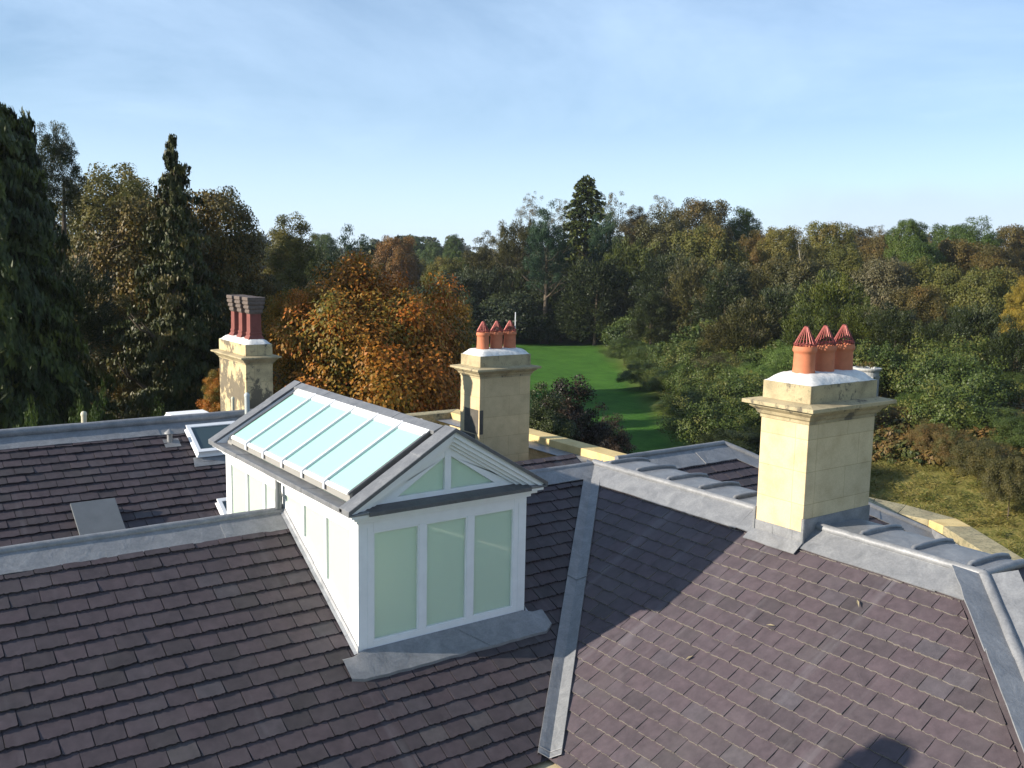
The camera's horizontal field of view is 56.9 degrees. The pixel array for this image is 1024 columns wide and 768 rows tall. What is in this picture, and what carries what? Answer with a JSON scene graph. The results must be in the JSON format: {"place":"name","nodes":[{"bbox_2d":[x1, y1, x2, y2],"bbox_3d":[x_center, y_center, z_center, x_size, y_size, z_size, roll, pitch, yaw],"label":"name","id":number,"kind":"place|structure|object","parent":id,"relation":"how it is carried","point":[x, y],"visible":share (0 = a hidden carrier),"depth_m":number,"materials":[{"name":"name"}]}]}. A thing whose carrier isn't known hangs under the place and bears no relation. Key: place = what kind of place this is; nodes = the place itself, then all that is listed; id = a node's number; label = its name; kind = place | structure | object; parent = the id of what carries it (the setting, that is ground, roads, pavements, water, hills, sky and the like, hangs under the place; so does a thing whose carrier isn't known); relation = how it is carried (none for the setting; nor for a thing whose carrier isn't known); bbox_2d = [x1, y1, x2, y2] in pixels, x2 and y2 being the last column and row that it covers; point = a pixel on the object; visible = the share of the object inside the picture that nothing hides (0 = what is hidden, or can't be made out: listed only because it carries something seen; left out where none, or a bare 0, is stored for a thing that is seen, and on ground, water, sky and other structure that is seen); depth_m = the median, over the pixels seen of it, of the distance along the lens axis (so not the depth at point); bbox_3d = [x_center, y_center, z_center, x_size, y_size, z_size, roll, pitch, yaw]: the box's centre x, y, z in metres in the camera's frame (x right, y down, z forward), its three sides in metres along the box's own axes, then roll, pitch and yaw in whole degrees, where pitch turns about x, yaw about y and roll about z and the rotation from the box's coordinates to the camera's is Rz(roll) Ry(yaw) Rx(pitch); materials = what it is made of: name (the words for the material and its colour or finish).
{"place":"outdoors","nodes":[
{"label":"outdoors","id":0,"kind":"place"},
{"bbox_2d":[52,253,123,368],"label":"yew tree","id":1,"kind":"object","parent":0,"point":[95,317],"visible":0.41,"depth_m":45.22,"materials":[{"name":"green plant"}]},
{"bbox_2d":[36,120,143,362],"bbox_3d":[-22.581,-4.230,51.344,7.129,19.599,10.359,5,9,26],"label":"tree","id":2,"kind":"object","parent":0,"point":[61,154],"visible":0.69,"depth_m":49.16,"materials":[{"name":"green plant"}]},
{"bbox_2d":[84,293,152,419],"bbox_3d":[-20.450,0.770,47.532,4.340,10.806,5.943,2,8,6],"label":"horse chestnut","id":3,"kind":"object","parent":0,"point":[133,386],"visible":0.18,"depth_m":47.45,"materials":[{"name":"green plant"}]},
{"bbox_2d":[296,245,346,299],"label":"yew tree","id":4,"kind":"object","parent":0,"point":[312,265],"visible":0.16,"depth_m":69.63,"materials":[{"name":"green plant"}]},
{"bbox_2d":[313,225,384,285],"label":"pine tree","id":5,"kind":"object","parent":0,"point":[361,242],"visible":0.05,"depth_m":73.84,"materials":[{"name":"green plant"}]},
{"bbox_2d":[421,268,483,307],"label":"yew tree","id":6,"kind":"object","parent":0,"point":[464,280],"visible":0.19,"depth_m":146.38,"materials":[{"name":"green plant"}]},
{"bbox_2d":[457,230,510,293],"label":"yew tree","id":7,"kind":"object","parent":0,"point":[480,257],"visible":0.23,"depth_m":155.07,"materials":[{"name":"green plant"}]},
{"bbox_2d":[454,263,516,306],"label":"yew tree","id":8,"kind":"object","parent":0,"point":[486,279],"visible":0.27,"depth_m":148.63,"materials":[{"name":"green plant"}]},
{"bbox_2d":[0,0,1023,252],"label":"sky","id":9,"kind":"structure","parent":0,"point":[438,119],"materials":[{"name":"blue"}]},
{"bbox_2d":[74,267,1023,558],"bbox_3d":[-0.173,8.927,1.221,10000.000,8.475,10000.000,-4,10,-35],"label":"ground","id":10,"kind":"structure","parent":0,"point":[628,401],"depth_m":80.06,"materials":[{"name":"green plant"}]},
{"bbox_2d":[6,107,92,423],"bbox_3d":[-19.638,-1.140,38.638,5.873,19.905,5.792,-4,10,-35],"label":"weeping conifer","id":11,"kind":"object","parent":10,"relation":"on","point":[59,256],"visible":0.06,"depth_m":37.54,"materials":[{"name":"green plant"}]},
{"bbox_2d":[0,101,120,428],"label":"weeping conifer","id":12,"kind":"object","parent":10,"relation":"on","point":[22,351],"visible":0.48,"depth_m":35.81,"materials":[{"name":"green plant"}]},
{"bbox_2d":[68,379,106,422],"bbox_3d":[-12.524,4.369,28.489,1.809,9.143,2.386,-4,10,-35],"label":"shrub","id":13,"kind":"object","parent":10,"relation":"on","point":[94,417],"visible":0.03,"depth_m":27.67,"materials":[{"name":"green plant"}]},
{"bbox_2d":[54,161,152,354],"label":"oak tree","id":14,"kind":"object","parent":10,"relation":"on","point":[97,200],"visible":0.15,"depth_m":68.81,"materials":[{"name":"green plant"}]},
{"bbox_2d":[97,177,154,325],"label":"oak tree","id":15,"kind":"object","parent":10,"relation":"on","point":[130,187],"visible":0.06,"depth_m":67.20,"materials":[{"name":"green plant"}]},
{"bbox_2d":[66,192,209,386],"bbox_3d":[-20.505,-2.513,52.290,7.423,16.021,7.309,-4,10,-35],"label":"horse chestnut","id":16,"kind":"object","parent":10,"relation":"on","point":[123,262],"visible":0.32,"depth_m":49.60,"materials":[{"name":"green plant"}]},
{"bbox_2d":[103,133,230,419],"bbox_3d":[-15.355,-1.641,43.436,9.545,19.277,9.093,2,8,8],"label":"drooping conifer","id":17,"kind":"object","parent":10,"relation":"on","point":[177,326],"visible":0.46,"depth_m":42.36,"materials":[{"name":"green plant"}]},
{"bbox_2d":[196,368,220,411],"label":"horse chestnut","id":18,"kind":"object","parent":10,"relation":"on","point":[212,391],"visible":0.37,"depth_m":32.51,"materials":[{"name":"orange plant"}]},
{"bbox_2d":[156,185,268,345],"bbox_3d":[-19.519,-3.578,57.036,9.589,16.881,7.148,-1,8,-15],"label":"horse chestnut","id":19,"kind":"object","parent":10,"relation":"on","point":[231,251],"visible":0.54,"depth_m":55.00,"materials":[{"name":"green plant"}]},
{"bbox_2d":[225,273,291,387],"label":"horse chestnut","id":20,"kind":"object","parent":10,"relation":"on","point":[267,284],"visible":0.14,"depth_m":58.88,"materials":[{"name":"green plant"}]},
{"bbox_2d":[259,211,326,377],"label":"ash tree","id":21,"kind":"object","parent":10,"relation":"on","point":[295,256],"visible":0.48,"depth_m":78.17,"materials":[{"name":"green plant"}]},
{"bbox_2d":[261,285,336,394],"bbox_3d":[-9.082,1.551,40.563,4.159,11.585,3.608,-1,8,-13],"label":"horse chestnut","id":22,"kind":"object","parent":10,"relation":"on","point":[293,297],"visible":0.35,"depth_m":39.46,"materials":[{"name":"orange plant"}]},
{"bbox_2d":[310,232,338,266],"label":"oak tree","id":23,"kind":"object","parent":10,"relation":"on","point":[326,243],"visible":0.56,"depth_m":230.99,"materials":[{"name":"green plant"}]},
{"bbox_2d":[269,249,490,423],"bbox_3d":[-6.044,0.609,42.171,10.788,13.132,10.828,-4,10,-35],"label":"horse chestnut","id":24,"kind":"object","parent":10,"relation":"on","point":[394,348],"visible":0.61,"depth_m":39.06,"materials":[{"name":"orange plant"}]},
{"bbox_2d":[371,235,419,289],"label":"beech tree","id":25,"kind":"object","parent":10,"relation":"on","point":[404,264],"visible":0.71,"depth_m":160.70,"materials":[{"name":"orange plant"}]},
{"bbox_2d":[419,240,443,264],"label":"oak tree","id":26,"kind":"object","parent":10,"relation":"on","point":[430,254],"visible":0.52,"depth_m":284.06,"materials":[{"name":"green plant"}]},
{"bbox_2d":[419,256,464,293],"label":"oak tree","id":27,"kind":"object","parent":10,"relation":"on","point":[439,265],"visible":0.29,"depth_m":157.03,"materials":[{"name":"green plant"}]},
{"bbox_2d":[413,294,475,375],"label":"horse chestnut","id":28,"kind":"object","parent":10,"relation":"on","point":[463,312],"visible":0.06,"depth_m":46.18,"materials":[{"name":"orange plant"}]},
{"bbox_2d":[441,234,464,264],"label":"oak tree","id":29,"kind":"object","parent":10,"relation":"on","point":[452,245],"visible":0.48,"depth_m":265.27,"materials":[{"name":"green plant"}]},
{"bbox_2d":[0,295,1023,767],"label":"country house","id":30,"kind":"structure","parent":10,"relation":"on","point":[254,573],"depth_m":9.91,"materials":[{"name":"stone"}]},
{"bbox_2d":[492,218,539,336],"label":"yew tree","id":31,"kind":"object","parent":10,"relation":"on","point":[510,249],"visible":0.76,"depth_m":147.00,"materials":[{"name":"green plant"}]},
{"bbox_2d":[405,285,642,341],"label":"undergrowth","id":32,"kind":"object","parent":10,"relation":"on","point":[527,319],"visible":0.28,"depth_m":137.23,"materials":[{"name":"plant"}]},
{"bbox_2d":[492,258,556,300],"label":"yew tree","id":33,"kind":"object","parent":10,"relation":"on","point":[511,277],"visible":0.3,"depth_m":146.53,"materials":[{"name":"green plant"}]},
{"bbox_2d":[54,226,1019,275],"bbox_3d":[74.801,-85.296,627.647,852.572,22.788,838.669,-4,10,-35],"label":"distant woodland","id":34,"kind":"object","parent":10,"relation":"on","point":[374,241],"visible":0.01,"depth_m":381.15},
{"bbox_2d":[521,199,588,343],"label":"pine tree","id":35,"kind":"object","parent":10,"relation":"on","point":[539,237],"visible":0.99,"depth_m":137.56,"materials":[{"name":"green plant"}]},
{"bbox_2d":[529,381,580,439],"bbox_3d":[1.029,4.498,28.917,3.425,9.291,2.557,1,8,1],"label":"shrub","id":36,"kind":"object","parent":10,"relation":"on","point":[543,418],"visible":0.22,"depth_m":27.99,"materials":[{"name":"green plant"}]},
{"bbox_2d":[530,276,586,341],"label":"yew tree","id":37,"kind":"object","parent":10,"relation":"on","point":[553,299],"visible":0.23,"depth_m":140.72,"materials":[{"name":"green plant"}]},
{"bbox_2d":[537,374,617,449],"bbox_3d":[2.206,4.152,31.611,5.104,9.291,3.732,-27,29,-74],"label":"shrub","id":38,"kind":"object","parent":10,"relation":"on","point":[591,433],"visible":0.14,"depth_m":30.14,"materials":[{"name":"green plant"}]},
{"bbox_2d":[547,174,610,339],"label":"sequoia","id":39,"kind":"object","parent":10,"relation":"on","point":[590,198],"visible":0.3,"depth_m":145.99,"materials":[{"name":"green plant"}]},
{"bbox_2d":[578,210,621,339],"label":"pine tree","id":40,"kind":"object","parent":10,"relation":"on","point":[599,236],"visible":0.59,"depth_m":142.92,"materials":[{"name":"green plant"}]},
{"bbox_2d":[551,255,649,344],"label":"yew tree","id":41,"kind":"object","parent":10,"relation":"on","point":[593,276],"visible":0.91,"depth_m":133.79,"materials":[{"name":"green plant"}]},
{"bbox_2d":[589,191,634,242],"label":"oak tree","id":42,"kind":"object","parent":10,"relation":"on","point":[614,211],"visible":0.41,"depth_m":161.46,"materials":[{"name":"green plant"}]},
{"bbox_2d":[594,413,638,453],"bbox_3d":[3.383,4.731,33.839,2.273,7.586,2.830,-4,10,-35],"label":"bush","id":43,"kind":"object","parent":10,"relation":"on","point":[619,443],"visible":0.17,"depth_m":33.08,"materials":[{"name":"green plant"}]},
{"bbox_2d":[598,337,645,359],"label":"shrub","id":44,"kind":"object","parent":10,"relation":"on","point":[617,349],"visible":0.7,"depth_m":110.60,"materials":[{"name":"green plant"}]},
{"bbox_2d":[603,234,662,318],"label":"yew tree","id":45,"kind":"object","parent":10,"relation":"on","point":[628,256],"visible":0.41,"depth_m":135.97,"materials":[{"name":"green plant"}]},
{"bbox_2d":[617,204,650,267],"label":"oak tree","id":46,"kind":"object","parent":10,"relation":"on","point":[637,217],"visible":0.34,"depth_m":163.30,"materials":[{"name":"green plant"}]},
{"bbox_2d":[614,359,660,384],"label":"shrub","id":47,"kind":"object","parent":10,"relation":"on","point":[631,373],"visible":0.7,"depth_m":90.97,"materials":[{"name":"green plant"}]},
{"bbox_2d":[623,284,681,344],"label":"yew tree","id":48,"kind":"object","parent":10,"relation":"on","point":[652,300],"visible":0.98,"depth_m":115.38,"materials":[{"name":"green plant"}]},
{"bbox_2d":[638,365,675,393],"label":"shrub","id":49,"kind":"object","parent":10,"relation":"on","point":[651,382],"visible":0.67,"depth_m":84.71,"materials":[{"name":"green plant"}]},
{"bbox_2d":[624,211,696,293],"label":"oak tree","id":50,"kind":"object","parent":10,"relation":"on","point":[667,229],"visible":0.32,"depth_m":139.99,"materials":[{"name":"green plant"}]},
{"bbox_2d":[628,244,697,318],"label":"yew tree","id":51,"kind":"object","parent":10,"relation":"on","point":[658,275],"visible":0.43,"depth_m":124.61,"materials":[{"name":"green plant"}]},
{"bbox_2d":[660,255,726,337],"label":"yew tree","id":52,"kind":"object","parent":10,"relation":"on","point":[683,275],"visible":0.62,"depth_m":114.31,"materials":[{"name":"green plant"}]},
{"bbox_2d":[670,197,735,265],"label":"beech tree","id":53,"kind":"object","parent":10,"relation":"on","point":[708,216],"visible":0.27,"depth_m":148.54,"materials":[{"name":"green plant"}]},
{"bbox_2d":[666,222,751,303],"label":"oak tree","id":54,"kind":"object","parent":10,"relation":"on","point":[698,241],"visible":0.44,"depth_m":129.17,"materials":[{"name":"green plant"}]},
{"bbox_2d":[689,351,744,380],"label":"shrub","id":55,"kind":"object","parent":10,"relation":"on","point":[720,358],"visible":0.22,"depth_m":82.01,"materials":[{"name":"green plant"}]},
{"bbox_2d":[695,316,745,357],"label":"yew tree","id":56,"kind":"object","parent":10,"relation":"on","point":[711,334],"visible":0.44,"depth_m":89.28,"materials":[{"name":"green plant"}]},
{"bbox_2d":[687,260,757,327],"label":"yew tree","id":57,"kind":"object","parent":10,"relation":"on","point":[726,290],"visible":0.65,"depth_m":108.18,"materials":[{"name":"green plant"}]},
{"bbox_2d":[701,426,760,454],"bbox_3d":[14.064,3.735,59.253,4.378,2.223,4.563,-4,10,-35],"label":"shrub","id":58,"kind":"object","parent":10,"relation":"on","point":[748,436],"visible":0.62,"depth_m":58.91,"materials":[{"name":"green plant"}]},
{"bbox_2d":[723,206,762,267],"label":"oak tree","id":59,"kind":"object","parent":10,"relation":"on","point":[742,223],"visible":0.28,"depth_m":152.05,"materials":[{"name":"green plant"}]},
{"bbox_2d":[470,289,1023,365],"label":"undergrowth","id":60,"kind":"object","parent":10,"relation":"on","point":[614,331],"visible":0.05,"depth_m":124.16,"materials":[{"name":"green plant"}]},
{"bbox_2d":[716,295,784,357],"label":"yew tree","id":61,"kind":"object","parent":10,"relation":"on","point":[753,313],"visible":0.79,"depth_m":87.88,"materials":[{"name":"green plant"}]},
{"bbox_2d":[731,229,780,284],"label":"oak tree","id":62,"kind":"object","parent":10,"relation":"on","point":[750,243],"visible":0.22,"depth_m":142.91,"materials":[{"name":"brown plant"}]},
{"bbox_2d":[732,360,786,379],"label":"shrub","id":63,"kind":"object","parent":10,"relation":"on","point":[763,369],"visible":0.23,"depth_m":73.80,"materials":[{"name":"green plant"}]},
{"bbox_2d":[730,252,790,303],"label":"tree","id":64,"kind":"object","parent":10,"relation":"on","point":[763,274],"visible":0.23,"depth_m":112.08,"materials":[{"name":"green plant"}]},
{"bbox_2d":[759,339,804,372],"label":"shrub","id":65,"kind":"object","parent":10,"relation":"on","point":[785,359],"visible":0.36,"depth_m":76.38,"materials":[{"name":"green plant"}]},
{"bbox_2d":[755,225,815,282],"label":"oak tree","id":66,"kind":"object","parent":10,"relation":"on","point":[772,236],"visible":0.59,"depth_m":131.49,"materials":[{"name":"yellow plant"}]},
{"bbox_2d":[750,282,820,339],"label":"yew tree","id":67,"kind":"object","parent":10,"relation":"on","point":[770,295],"visible":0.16,"depth_m":93.48,"materials":[{"name":"green plant"}]},
{"bbox_2d":[766,256,836,304],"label":"oak tree","id":68,"kind":"object","parent":10,"relation":"on","point":[808,271],"visible":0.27,"depth_m":105.78,"materials":[{"name":"green plant"}]},
{"bbox_2d":[765,299,849,353],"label":"yew tree","id":69,"kind":"object","parent":10,"relation":"on","point":[793,329],"visible":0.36,"depth_m":79.57,"materials":[{"name":"green plant"}]},
{"bbox_2d":[782,268,871,343],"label":"yew tree","id":70,"kind":"object","parent":10,"relation":"on","point":[837,288],"visible":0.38,"depth_m":85.56,"materials":[{"name":"green plant"}]},
{"bbox_2d":[799,220,858,268],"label":"oak tree","id":71,"kind":"object","parent":10,"relation":"on","point":[832,237],"visible":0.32,"depth_m":138.45,"materials":[{"name":"green plant"}]},
{"bbox_2d":[636,327,1023,443],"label":"undergrowth","id":72,"kind":"object","parent":10,"relation":"on","point":[961,381],"visible":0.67,"depth_m":64.72,"materials":[{"name":"green plant"}]},
{"bbox_2d":[812,243,866,301],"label":"oak tree","id":73,"kind":"object","parent":10,"relation":"on","point":[843,261],"visible":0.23,"depth_m":118.28,"materials":[{"name":"green plant"}]},
{"bbox_2d":[835,297,891,359],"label":"yew tree","id":74,"kind":"object","parent":10,"relation":"on","point":[855,321],"visible":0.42,"depth_m":80.04,"materials":[{"name":"green plant"}]},
{"bbox_2d":[856,230,900,287],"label":"oak tree","id":75,"kind":"object","parent":10,"relation":"on","point":[874,248],"visible":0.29,"depth_m":155.64,"materials":[{"name":"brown plant"}]},
{"bbox_2d":[840,255,920,323],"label":"oak tree","id":76,"kind":"object","parent":10,"relation":"on","point":[879,292],"visible":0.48,"depth_m":101.77,"materials":[{"name":"green plant"}]},
{"bbox_2d":[753,395,1023,467],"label":"bracken","id":77,"kind":"object","parent":10,"relation":"on","point":[889,442],"visible":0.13,"depth_m":54.74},
{"bbox_2d":[857,301,929,357],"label":"yew tree","id":78,"kind":"object","parent":10,"relation":"on","point":[902,325],"visible":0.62,"depth_m":77.22,"materials":[{"name":"green plant"}]},
{"bbox_2d":[882,218,929,281],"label":"oak tree","id":79,"kind":"object","parent":10,"relation":"on","point":[913,230],"visible":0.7,"depth_m":122.38,"materials":[{"name":"green plant"}]},
{"bbox_2d":[902,255,935,287],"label":"oak tree","id":80,"kind":"object","parent":10,"relation":"on","point":[922,262],"visible":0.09,"depth_m":106.78,"materials":[{"name":"green plant"}]},
{"bbox_2d":[887,284,952,338],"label":"oak tree","id":81,"kind":"object","parent":10,"relation":"on","point":[919,298],"visible":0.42,"depth_m":88.88,"materials":[{"name":"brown plant"}]},
{"bbox_2d":[898,236,950,285],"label":"oak tree","id":82,"kind":"object","parent":10,"relation":"on","point":[925,249],"visible":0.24,"depth_m":117.38,"materials":[{"name":"green plant"}]},
{"bbox_2d":[904,418,946,451],"bbox_3d":[23.779,3.110,53.781,3.018,2.336,2.824,-4,10,-35],"label":"shrub","id":83,"kind":"object","parent":10,"relation":"on","point":[919,435],"visible":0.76,"depth_m":53.22,"materials":[{"name":"brown plant"}]},
{"bbox_2d":[908,316,975,360],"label":"yew tree","id":84,"kind":"object","parent":10,"relation":"on","point":[932,330],"visible":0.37,"depth_m":74.18,"materials":[{"name":"green plant"}]},
{"bbox_2d":[906,262,981,321],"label":"oak tree","id":85,"kind":"object","parent":10,"relation":"on","point":[944,274],"visible":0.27,"depth_m":99.92,"materials":[{"name":"green plant"}]},
{"bbox_2d":[869,454,1023,557],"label":"rough grass","id":86,"kind":"structure","parent":10,"relation":"on","point":[920,496],"depth_m":48.37,"materials":[{"name":"plant"}]},
{"bbox_2d":[929,222,970,260],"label":"oak tree","id":87,"kind":"object","parent":10,"relation":"on","point":[941,234],"visible":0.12,"depth_m":147.02,"materials":[{"name":"green plant"}]},
{"bbox_2d":[930,426,978,461],"bbox_3d":[23.967,3.449,51.381,2.773,2.411,2.698,-4,10,-35],"label":"shrub","id":88,"kind":"object","parent":10,"relation":"on","point":[947,440],"visible":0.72,"depth_m":51.06,"materials":[{"name":"brown plant"}]},
{"bbox_2d":[936,237,984,283],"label":"oak tree","id":89,"kind":"object","parent":10,"relation":"on","point":[963,254],"visible":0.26,"depth_m":123.74,"materials":[{"name":"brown plant"}]},
{"bbox_2d":[947,215,1005,266],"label":"oak tree","id":90,"kind":"object","parent":10,"relation":"on","point":[975,234],"visible":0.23,"depth_m":141.09,"materials":[{"name":"green plant"}]},
{"bbox_2d":[943,432,1012,482],"bbox_3d":[24.405,3.898,49.164,3.309,2.615,3.211,-4,10,-35],"label":"shrub","id":91,"kind":"object","parent":10,"relation":"on","point":[972,453],"visible":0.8,"depth_m":48.60,"materials":[{"name":"green plant"}]},
{"bbox_2d":[946,301,1019,355],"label":"yew tree","id":92,"kind":"object","parent":10,"relation":"on","point":[977,322],"visible":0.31,"depth_m":76.26,"materials":[{"name":"green plant"}]},
{"bbox_2d":[949,265,1023,327],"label":"oak tree","id":93,"kind":"object","parent":10,"relation":"on","point":[982,292],"visible":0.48,"depth_m":94.48,"materials":[{"name":"green plant"}]},
{"bbox_2d":[956,401,1022,431],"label":"shrub","id":94,"kind":"object","parent":10,"relation":"on","point":[1002,411],"visible":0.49,"depth_m":55.21,"materials":[{"name":"green plant"}]},
{"bbox_2d":[957,241,1023,297],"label":"oak tree","id":95,"kind":"object","parent":10,"relation":"on","point":[988,261],"visible":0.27,"depth_m":118.11,"materials":[{"name":"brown plant"}]},
{"bbox_2d":[977,314,1023,376],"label":"yew tree","id":96,"kind":"object","parent":10,"relation":"on","point":[1008,344],"visible":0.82,"depth_m":68.30,"materials":[{"name":"green plant"}]},
{"bbox_2d":[979,447,1023,518],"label":"shrub","id":97,"kind":"object","parent":10,"relation":"on","point":[1002,481],"visible":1,"depth_m":44.66,"materials":[{"name":"green plant"}]},
{"bbox_2d":[987,414,1023,447],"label":"shrub","id":98,"kind":"object","parent":10,"relation":"on","point":[1009,426],"visible":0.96,"depth_m":51.42,"materials":[{"name":"green plant"}]},
{"bbox_2d":[987,371,1023,399],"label":"shrub","id":99,"kind":"object","parent":10,"relation":"on","point":[1009,376],"visible":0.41,"depth_m":65.43,"materials":[{"name":"green plant"}]},
{"bbox_2d":[994,224,1023,275],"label":"oak tree","id":100,"kind":"object","parent":10,"relation":"on","point":[1015,236],"visible":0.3,"depth_m":146.07,"materials":[{"name":"brown plant"}]},
{"bbox_2d":[998,275,1023,366],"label":"maple tree","id":101,"kind":"object","parent":10,"relation":"on","point":[1013,309],"visible":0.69,"depth_m":73.47,"materials":[{"name":"yellow plant"}]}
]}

